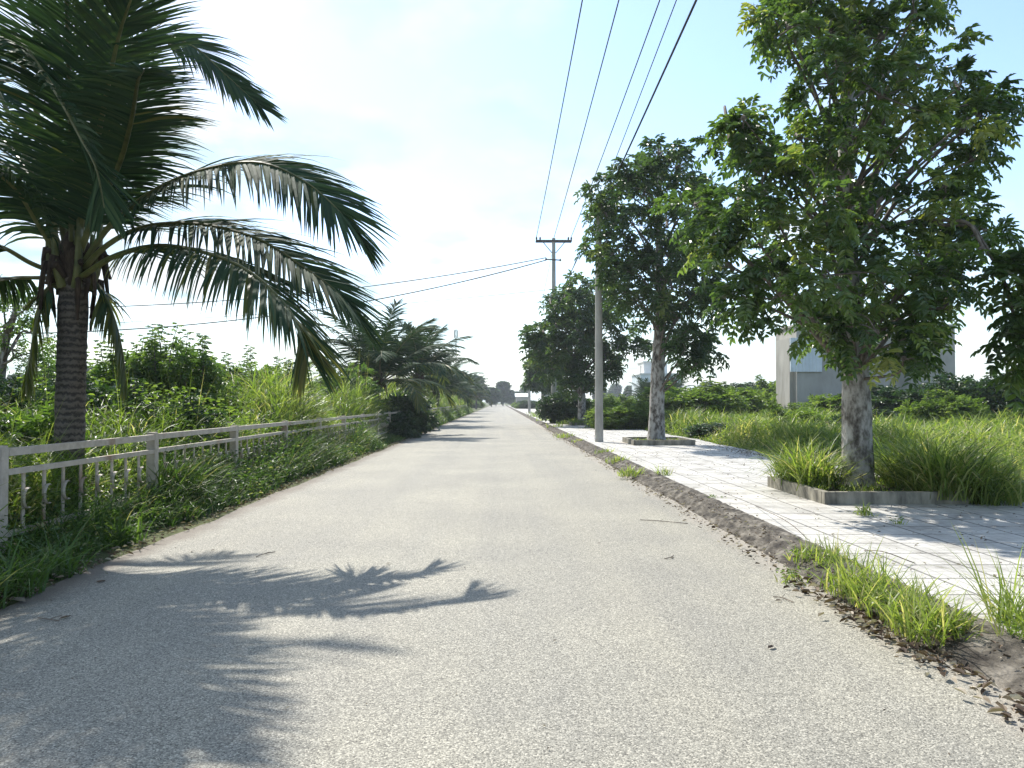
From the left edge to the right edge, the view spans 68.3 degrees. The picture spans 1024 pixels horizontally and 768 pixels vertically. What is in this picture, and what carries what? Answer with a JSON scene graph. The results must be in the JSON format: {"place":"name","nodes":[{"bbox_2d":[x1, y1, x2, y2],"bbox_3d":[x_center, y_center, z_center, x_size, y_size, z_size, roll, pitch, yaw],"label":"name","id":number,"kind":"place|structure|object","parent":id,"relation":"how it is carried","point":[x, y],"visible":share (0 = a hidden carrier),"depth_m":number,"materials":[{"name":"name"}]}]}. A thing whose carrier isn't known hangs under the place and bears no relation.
{"place":"outdoors","nodes":[
{"label":"outdoors","id":0,"kind":"place"},
{"bbox_2d":[0,320,471,544],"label":"tall grass","id":1,"kind":"structure","parent":0,"point":[268,401],"depth_m":12.75,"materials":[{"name":"plant"}]},
{"bbox_2d":[0,403,785,608],"bbox_3d":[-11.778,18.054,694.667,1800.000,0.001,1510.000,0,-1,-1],"label":"ground","id":2,"kind":"structure","parent":0,"point":[149,537],"depth_m":9.44,"materials":[{"name":"soil"}]},
{"bbox_2d":[6,373,35,394],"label":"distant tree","id":3,"kind":"object","parent":2,"relation":"on","point":[8,376],"visible":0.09,"depth_m":204.16,"materials":[{"name":"green plant"}]},
{"bbox_2d":[0,274,56,383],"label":"acacia tree","id":4,"kind":"object","parent":2,"relation":"on","point":[9,330],"visible":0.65,"depth_m":14.55,"materials":[{"name":"green plant"}]},
{"bbox_2d":[0,531,73,608],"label":"grass clump","id":5,"kind":"object","parent":2,"relation":"on","point":[9,575],"visible":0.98,"depth_m":5.73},
{"bbox_2d":[0,513,103,601],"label":"grass clump","id":6,"kind":"object","parent":2,"relation":"on","point":[29,583],"visible":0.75,"depth_m":6.06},
{"bbox_2d":[0,386,108,480],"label":"shrub","id":7,"kind":"object","parent":2,"relation":"on","point":[32,427],"visible":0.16,"depth_m":9.96,"materials":[{"name":"green plant"}]},
{"bbox_2d":[0,369,118,418],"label":"shrub","id":8,"kind":"object","parent":2,"relation":"on","point":[11,398],"visible":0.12,"depth_m":13.14,"materials":[{"name":"green plant"}]},
{"bbox_2d":[15,332,110,398],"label":"shrub","id":9,"kind":"object","parent":2,"relation":"on","point":[44,372],"visible":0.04,"depth_m":24.86,"materials":[{"name":"green plant"}]},
{"bbox_2d":[2,515,126,582],"bbox_3d":[-4.025,1.457,6.660,1.168,0.562,1.018,0,-1,-1],"label":"grass clump","id":10,"kind":"object","parent":2,"relation":"on","point":[72,567],"visible":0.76,"depth_m":6.73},
{"bbox_2d":[86,377,165,423],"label":"shrub","id":11,"kind":"object","parent":2,"relation":"on","point":[114,397],"visible":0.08,"depth_m":13.54,"materials":[{"name":"green plant"}]},
{"bbox_2d":[97,512,163,546],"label":"grass clump","id":12,"kind":"object","parent":2,"relation":"on","point":[135,536],"visible":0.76,"depth_m":8.34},
{"bbox_2d":[87,324,177,406],"bbox_3d":[-8.792,0.333,17.705,2.427,3.502,2.344,0,-1,-1],"label":"shrub","id":13,"kind":"object","parent":2,"relation":"on","point":[133,370],"visible":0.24,"depth_m":17.21,"materials":[{"name":"green plant"}]},
{"bbox_2d":[109,394,229,465],"bbox_3d":[-5.984,1.285,13.526,2.451,2.199,2.399,-1,-2,27],"label":"shrub","id":14,"kind":"object","parent":2,"relation":"on","point":[189,412],"visible":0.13,"depth_m":13.14,"materials":[{"name":"green plant"}]},
{"bbox_2d":[164,498,207,523],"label":"grass clump","id":15,"kind":"object","parent":2,"relation":"on","point":[186,514],"visible":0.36,"depth_m":9.83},
{"bbox_2d":[128,322,248,426],"bbox_3d":[-7.649,0.337,17.832,2.775,3.592,3.026,0,-1,-1],"label":"shrub","id":16,"kind":"object","parent":2,"relation":"on","point":[184,359],"visible":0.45,"depth_m":17.28,"materials":[{"name":"green plant"}]},
{"bbox_2d":[0,0,400,494],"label":"coconut palm","id":17,"kind":"object","parent":2,"relation":"on","point":[68,190],"visible":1,"depth_m":8.70,"materials":[{"name":"green plant"}]},
{"bbox_2d":[188,348,253,385],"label":"shrub","id":18,"kind":"object","parent":2,"relation":"on","point":[234,372],"visible":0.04,"depth_m":21.58,"materials":[{"name":"green plant"}]},
{"bbox_2d":[0,405,468,552],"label":"metal fence","id":19,"kind":"object","parent":2,"relation":"on","point":[152,450],"visible":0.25,"depth_m":9.52,"materials":[{"name":"metal"}]},
{"bbox_2d":[0,404,473,591],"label":"verge weeds","id":20,"kind":"object","parent":2,"relation":"on","point":[217,489],"visible":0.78,"depth_m":10.59,"materials":[{"name":"plant"}]},
{"bbox_2d":[209,345,289,401],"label":"shrub","id":21,"kind":"object","parent":2,"relation":"on","point":[247,365],"visible":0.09,"depth_m":21.30,"materials":[{"name":"green plant"}]},
{"bbox_2d":[256,361,320,397],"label":"shrub","id":22,"kind":"object","parent":2,"relation":"on","point":[290,364],"depth_m":27.40,"materials":[{"name":"green plant"}]},
{"bbox_2d":[281,357,388,431],"bbox_3d":[-7.534,0.889,29.914,5.405,3.987,4.212,0,-1,-1],"label":"shrub","id":23,"kind":"object","parent":2,"relation":"on","point":[377,390],"visible":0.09,"depth_m":29.83,"materials":[{"name":"green plant"}]},
{"bbox_2d":[288,298,468,414],"bbox_3d":[-5.853,-0.903,34.391,8.025,6.738,7.614,0,-1,7],"label":"coconut palm","id":24,"kind":"object","parent":2,"relation":"on","point":[388,357],"visible":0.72,"depth_m":34.02,"materials":[{"name":"green plant"}]},
{"bbox_2d":[378,390,439,438],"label":"shrub","id":25,"kind":"object","parent":2,"relation":"on","point":[408,422],"visible":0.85,"depth_m":35.11,"materials":[{"name":"green plant"}]},
{"bbox_2d":[363,316,478,394],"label":"coconut palm","id":26,"kind":"object","parent":2,"relation":"on","point":[439,355],"visible":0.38,"depth_m":49.24,"materials":[{"name":"green plant"}]},
{"bbox_2d":[397,351,483,407],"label":"coconut palm","id":27,"kind":"object","parent":2,"relation":"on","point":[453,387],"visible":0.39,"depth_m":62.46,"materials":[{"name":"green plant"}]},
{"bbox_2d":[427,362,483,406],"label":"coconut palm","id":28,"kind":"object","parent":2,"relation":"on","point":[463,388],"visible":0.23,"depth_m":79.43,"materials":[{"name":"green plant"}]},
{"bbox_2d":[454,330,457,395],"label":"radio mast","id":29,"kind":"object","parent":2,"relation":"on","point":[455,333],"visible":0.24,"depth_m":150.05,"materials":[{"name":"metal"}]},
{"bbox_2d":[445,369,487,405],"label":"coconut palm","id":30,"kind":"object","parent":2,"relation":"on","point":[473,397],"visible":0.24,"depth_m":99.55,"materials":[{"name":"green plant"}]},
{"bbox_2d":[462,375,490,401],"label":"distant tree","id":31,"kind":"object","parent":2,"relation":"on","point":[486,388],"visible":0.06,"depth_m":224.65,"materials":[{"name":"green plant"}]},
{"bbox_2d":[466,373,490,395],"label":"coconut palm","id":32,"kind":"object","parent":2,"relation":"on","point":[476,388],"visible":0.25,"depth_m":127.38,"materials":[{"name":"green plant"}]},
{"bbox_2d":[471,400,486,407],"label":"shrub","id":33,"kind":"object","parent":2,"relation":"on","point":[478,405],"visible":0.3,"depth_m":187.10,"materials":[{"name":"green plant"}]},
{"bbox_2d":[470,378,492,408],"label":"coconut palm","id":34,"kind":"object","parent":2,"relation":"on","point":[481,394],"visible":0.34,"depth_m":159.71,"materials":[{"name":"green plant"}]},
{"bbox_2d":[484,387,501,406],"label":"distant tree","id":35,"kind":"object","parent":2,"relation":"on","point":[494,397],"visible":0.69,"depth_m":238.65,"materials":[{"name":"green plant"}]},
{"bbox_2d":[495,380,514,405],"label":"distant tree","id":36,"kind":"object","parent":2,"relation":"on","point":[504,386],"visible":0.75,"depth_m":288.23,"materials":[{"name":"green plant"}]},
{"bbox_2d":[507,390,515,404],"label":"distant tree","id":37,"kind":"object","parent":2,"relation":"on","point":[511,401],"visible":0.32,"depth_m":298.85,"materials":[{"name":"green plant"}]},
{"bbox_2d":[515,393,527,401],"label":"tin shed","id":38,"kind":"structure","parent":2,"relation":"on","point":[521,396],"depth_m":210.06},
{"bbox_2d":[517,400,535,408],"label":"shrub","id":39,"kind":"object","parent":2,"relation":"on","point":[523,404],"visible":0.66,"depth_m":154.79,"materials":[{"name":"green plant"}]},
{"bbox_2d":[534,392,593,423],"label":"shrub","id":40,"kind":"object","parent":2,"relation":"on","point":[559,409],"visible":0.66,"depth_m":49.15,"materials":[{"name":"green plant"}]},
{"bbox_2d":[587,393,637,404],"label":"shrub","id":41,"kind":"object","parent":2,"relation":"on","point":[609,396],"visible":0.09,"depth_m":82.73,"materials":[{"name":"green plant"}]},
{"bbox_2d":[607,383,621,397],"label":"distant tree","id":42,"kind":"object","parent":2,"relation":"on","point":[614,389],"visible":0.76,"depth_m":396.74,"materials":[{"name":"green plant"}]},
{"bbox_2d":[622,385,631,396],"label":"distant tree","id":43,"kind":"object","parent":2,"relation":"on","point":[627,387],"visible":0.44,"depth_m":307.33,"materials":[{"name":"green plant"}]},
{"bbox_2d":[582,398,673,430],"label":"shrub","id":44,"kind":"object","parent":2,"relation":"on","point":[624,415],"visible":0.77,"depth_m":38.87,"materials":[{"name":"green plant"}]},
{"bbox_2d":[625,374,650,396],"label":"coconut palm","id":45,"kind":"object","parent":2,"relation":"on","point":[642,384],"visible":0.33,"depth_m":99.58,"materials":[{"name":"green plant"}]},
{"bbox_2d":[631,361,681,399],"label":"white house","id":46,"kind":"structure","parent":2,"relation":"on","point":[644,369],"depth_m":122.25,"materials":[{"name":"paint"}]},
{"bbox_2d":[667,374,694,389],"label":"coconut palm","id":47,"kind":"object","parent":2,"relation":"on","point":[677,385],"visible":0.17,"depth_m":91.85,"materials":[{"name":"green plant"}]},
{"bbox_2d":[635,380,755,427],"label":"shrub","id":48,"kind":"object","parent":2,"relation":"on","point":[717,397],"visible":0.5,"depth_m":42.48,"materials":[{"name":"green plant"}]},
{"bbox_2d":[684,422,761,443],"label":"shrub","id":49,"kind":"object","parent":2,"relation":"on","point":[695,430],"visible":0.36,"depth_m":29.22,"materials":[{"name":"green plant"}]},
{"bbox_2d":[692,381,783,414],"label":"shrub","id":50,"kind":"object","parent":2,"relation":"on","point":[754,399],"visible":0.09,"depth_m":46.69,"materials":[{"name":"green plant"}]},
{"bbox_2d":[722,382,756,391],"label":"shrub","id":51,"kind":"object","parent":2,"relation":"on","point":[735,385],"visible":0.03,"depth_m":93.70,"materials":[{"name":"green plant"}]},
{"bbox_2d":[749,374,775,396],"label":"shrub","id":52,"kind":"object","parent":2,"relation":"on","point":[763,385],"visible":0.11,"depth_m":70.24,"materials":[{"name":"green plant"}]},
{"bbox_2d":[746,394,778,409],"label":"shrub","id":53,"kind":"object","parent":2,"relation":"on","point":[773,397],"visible":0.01,"depth_m":48.73,"materials":[{"name":"green plant"}]},
{"bbox_2d":[752,402,829,417],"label":"shrub","id":54,"kind":"object","parent":2,"relation":"on","point":[788,405],"visible":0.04,"depth_m":38.00,"materials":[{"name":"green plant"}]},
{"bbox_2d":[761,404,831,426],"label":"shrub","id":55,"kind":"object","parent":2,"relation":"on","point":[806,412],"visible":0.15,"depth_m":29.74,"materials":[{"name":"green plant"}]},
{"bbox_2d":[593,400,1023,497],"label":"field grass","id":56,"kind":"structure","parent":2,"relation":"on","point":[747,422],"depth_m":23.75,"materials":[{"name":"plant"}]},
{"bbox_2d":[792,393,841,413],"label":"shrub","id":57,"kind":"object","parent":2,"relation":"on","point":[829,402],"visible":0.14,"depth_m":41.69,"materials":[{"name":"green plant"}]},
{"bbox_2d":[829,414,840,425],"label":"shrub","id":58,"kind":"object","parent":2,"relation":"on","point":[835,418],"visible":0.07,"depth_m":28.26,"materials":[{"name":"green plant"}]},
{"bbox_2d":[776,324,955,409],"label":"concrete house","id":59,"kind":"structure","parent":2,"relation":"on","point":[798,382],"depth_m":45.41,"materials":[{"name":"grey concrete"}]},
{"bbox_2d":[737,420,1023,505],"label":"planter grass","id":60,"kind":"structure","parent":2,"relation":"on","point":[984,480],"depth_m":10.77,"materials":[{"name":"plant"}]},
{"bbox_2d":[872,409,900,421],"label":"shrub","id":61,"kind":"object","parent":2,"relation":"on","point":[886,413],"visible":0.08,"depth_m":36.98,"materials":[{"name":"green plant"}]},
{"bbox_2d":[840,383,934,415],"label":"shrub","id":62,"kind":"object","parent":2,"relation":"on","point":[895,397],"visible":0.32,"depth_m":38.72,"materials":[{"name":"green plant"}]},
{"bbox_2d":[894,389,991,424],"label":"shrub","id":63,"kind":"object","parent":2,"relation":"on","point":[953,404],"visible":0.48,"depth_m":30.66,"materials":[{"name":"green plant"}]},
{"bbox_2d":[919,372,1023,413],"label":"shrub","id":64,"kind":"object","parent":2,"relation":"on","point":[969,386],"visible":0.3,"depth_m":32.47,"materials":[{"name":"green plant"}]},
{"bbox_2d":[973,407,1023,423],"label":"shrub","id":65,"kind":"object","parent":2,"relation":"on","point":[1020,411],"visible":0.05,"depth_m":29.32,"materials":[{"name":"green plant"}]},
{"bbox_2d":[982,415,1023,430],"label":"shrub","id":66,"kind":"object","parent":2,"relation":"on","point":[1003,420],"visible":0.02,"depth_m":28.76,"materials":[{"name":"green plant"}]},
{"bbox_2d":[0,405,1023,767],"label":"road","id":67,"kind":"structure","parent":0,"point":[584,619],"depth_m":4.79,"materials":[{"name":"asphalt"}]},
{"bbox_2d":[9,597,25,601],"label":"fallen leaf","id":68,"kind":"object","parent":67,"relation":"on","point":[20,599],"visible":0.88,"depth_m":5.87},
{"bbox_2d":[0,422,1023,761],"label":"leaf litter","id":69,"kind":"object","parent":67,"relation":"on","point":[900,642],"visible":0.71,"depth_m":5.53,"materials":[{"name":"plant"}]},
{"bbox_2d":[506,405,1023,701],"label":"kerb","id":70,"kind":"structure","parent":67,"relation":"on","point":[1003,672],"depth_m":7.15,"materials":[{"name":"concrete"}]},
{"bbox_2d":[553,432,574,437],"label":"grass tuft","id":71,"kind":"object","parent":70,"relation":"on","point":[564,436],"visible":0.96,"depth_m":31.11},
{"bbox_2d":[605,452,629,463],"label":"grass tuft","id":72,"kind":"object","parent":70,"relation":"on","point":[615,458],"visible":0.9,"depth_m":18.33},
{"bbox_2d":[612,463,645,476],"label":"grass tuft","id":73,"kind":"object","parent":70,"relation":"on","point":[630,472],"visible":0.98,"depth_m":15.18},
{"bbox_2d":[778,533,844,564],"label":"grass tuft","id":74,"kind":"object","parent":70,"relation":"on","point":[796,554],"visible":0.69,"depth_m":6.97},
{"bbox_2d":[792,530,884,568],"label":"grass tuft","id":75,"kind":"object","parent":70,"relation":"on","point":[827,555],"visible":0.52,"depth_m":6.72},
{"bbox_2d":[798,534,909,600],"bbox_3d":[2.629,1.410,5.911,0.944,0.482,0.791,0,-1,-1],"label":"grass tuft","id":76,"kind":"object","parent":70,"relation":"on","point":[827,580],"visible":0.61,"depth_m":5.89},
{"bbox_2d":[822,546,963,612],"bbox_3d":[2.661,1.423,5.515,0.886,0.417,0.933,0,-1,-1],"label":"grass tuft","id":77,"kind":"object","parent":70,"relation":"on","point":[885,581],"visible":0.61,"depth_m":5.54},
{"bbox_2d":[849,566,958,630],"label":"grass tuft","id":78,"kind":"object","parent":70,"relation":"on","point":[889,605],"visible":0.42,"depth_m":5.18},
{"bbox_2d":[851,563,1001,648],"bbox_3d":[2.640,1.384,4.773,0.881,0.459,0.832,1,-1,-21],"label":"grass tuft","id":79,"kind":"object","parent":70,"relation":"on","point":[902,625],"visible":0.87,"depth_m":4.77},
{"bbox_2d":[909,593,995,638],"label":"grass tuft","id":80,"kind":"object","parent":70,"relation":"on","point":[963,628],"visible":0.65,"depth_m":4.71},
{"bbox_2d":[774,565,815,585],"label":"grass tuft","id":81,"kind":"object","parent":67,"relation":"on","point":[792,574],"visible":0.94,"depth_m":6.47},
{"bbox_2d":[0,0,1023,402],"label":"sky","id":82,"kind":"structure","parent":0,"point":[446,113],"materials":[{"name":"blue"}]},
{"bbox_2d":[507,405,1023,634],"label":"pavement","id":83,"kind":"structure","parent":0,"point":[931,521],"depth_m":8.95,"materials":[{"name":"concrete"}]},
{"bbox_2d":[526,350,530,412],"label":"utility pole","id":84,"kind":"object","parent":83,"relation":"on","point":[529,404],"visible":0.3,"depth_m":95.91,"materials":[{"name":"concrete"}]},
{"bbox_2d":[536,237,571,393],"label":"utility pole","id":85,"kind":"object","parent":83,"relation":"on","point":[553,241],"visible":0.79,"depth_m":52.11,"materials":[{"name":"concrete"}]},
{"bbox_2d":[7,257,545,308],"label":"power line","id":86,"kind":"object","parent":85,"relation":"attached to","point":[322,291],"visible":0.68,"depth_m":49.92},
{"bbox_2d":[22,260,545,333],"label":"power line","id":87,"kind":"object","parent":85,"relation":"attached to","point":[324,308],"visible":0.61,"depth_m":49.08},
{"bbox_2d":[52,290,542,325],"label":"power line","id":88,"kind":"object","parent":85,"relation":"attached to","point":[326,309],"visible":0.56,"depth_m":49.74,"materials":[{"name":"metal"}]},
{"bbox_2d":[536,0,582,236],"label":"power line","id":89,"kind":"object","parent":85,"relation":"attached to","point":[563,101],"visible":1,"depth_m":28.61,"materials":[{"name":"metal"}]},
{"bbox_2d":[554,0,618,236],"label":"power line","id":90,"kind":"object","parent":85,"relation":"attached to","point":[591,104],"visible":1,"depth_m":28.87,"materials":[{"name":"metal"}]},
{"bbox_2d":[571,0,659,236],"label":"power line","id":91,"kind":"object","parent":85,"relation":"attached to","point":[624,96],"visible":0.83,"depth_m":28.17,"materials":[{"name":"metal"}]},
{"bbox_2d":[568,0,676,278],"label":"power line","id":92,"kind":"object","parent":85,"relation":"attached to","point":[644,84],"visible":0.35,"depth_m":18.94,"materials":[{"name":"metal"}]},
{"bbox_2d":[563,0,696,287],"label":"power line","id":93,"kind":"object","parent":85,"relation":"attached to","point":[679,37],"visible":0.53,"depth_m":18.22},
{"bbox_2d":[569,422,587,425],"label":"tree planter","id":94,"kind":"object","parent":83,"relation":"on","point":[575,424],"visible":0.28,"depth_m":44.93,"materials":[{"name":"concrete"}]},
{"bbox_2d":[517,269,652,421],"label":"mahogany tree","id":95,"kind":"object","parent":94,"relation":"in","point":[579,341],"visible":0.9,"depth_m":44.48,"materials":[{"name":"green plant"}]},
{"bbox_2d":[595,195,602,441],"bbox_3d":[3.092,-2.314,26.719,0.344,8.805,0.300,0,-1,-1],"label":"utility pole","id":96,"kind":"object","parent":83,"relation":"on","point":[598,375],"visible":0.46,"depth_m":26.58,"materials":[{"name":"concrete"}]},
{"bbox_2d":[526,412,681,439],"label":"pavement weeds","id":97,"kind":"object","parent":83,"relation":"on","point":[574,420],"visible":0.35,"depth_m":45.60,"materials":[{"name":"green plant"}]},
{"bbox_2d":[622,437,694,444],"bbox_3d":[4.918,1.927,25.548,2.022,0.170,2.306,0,-1,-1],"label":"tree planter","id":98,"kind":"object","parent":83,"relation":"on","point":[634,441],"visible":0.88,"depth_m":24.41,"materials":[{"name":"concrete"}]},
{"bbox_2d":[573,133,734,439],"bbox_3d":[5.029,-3.408,25.965,5.980,11.046,5.717,0,-1,-1],"label":"mahogany tree","id":99,"kind":"object","parent":98,"relation":"in","point":[646,175],"visible":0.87,"depth_m":24.56,"materials":[{"name":"green plant"}]},
{"bbox_2d":[652,465,673,475],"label":"grass tuft","id":100,"kind":"object","parent":83,"relation":"on","point":[665,471],"visible":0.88,"depth_m":14.49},
{"bbox_2d":[755,505,808,539],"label":"dry stalk","id":101,"kind":"object","parent":83,"relation":"on","point":[783,519],"visible":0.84,"depth_m":8.29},
{"bbox_2d":[850,502,881,516],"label":"grass tuft","id":102,"kind":"object","parent":83,"relation":"on","point":[864,510],"visible":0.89,"depth_m":9.33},
{"bbox_2d":[767,476,968,504],"bbox_3d":[5.261,1.592,11.458,2.005,0.170,2.204,0,-1,-1],"label":"tree planter","id":103,"kind":"object","parent":83,"relation":"on","point":[833,496],"visible":0.48,"depth_m":10.36,"materials":[{"name":"concrete"}]},
{"bbox_2d":[647,0,1023,486],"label":"mahogany tree","id":104,"kind":"object","parent":103,"relation":"in","point":[850,334],"visible":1,"depth_m":10.49,"materials":[{"name":"green plant"}]},
{"bbox_2d":[888,515,907,524],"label":"grass tuft","id":105,"kind":"object","parent":83,"relation":"on","point":[899,522],"visible":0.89,"depth_m":8.71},
{"bbox_2d":[928,525,1023,627],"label":"grass tuft","id":106,"kind":"object","parent":83,"relation":"on","point":[1010,606],"visible":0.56,"depth_m":4.85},
{"bbox_2d":[957,561,1023,639],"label":"grass tuft","id":107,"kind":"object","parent":83,"relation":"on","point":[1011,622],"visible":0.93,"depth_m":4.59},
{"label":"tree planter","id":108,"kind":"object","parent":83,"relation":"on","visible":0},
{"bbox_2d":[519,349,562,411],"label":"mahogany tree","id":109,"kind":"object","parent":108,"relation":"in","point":[527,383],"visible":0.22,"depth_m":84.38,"materials":[{"name":"green plant"}]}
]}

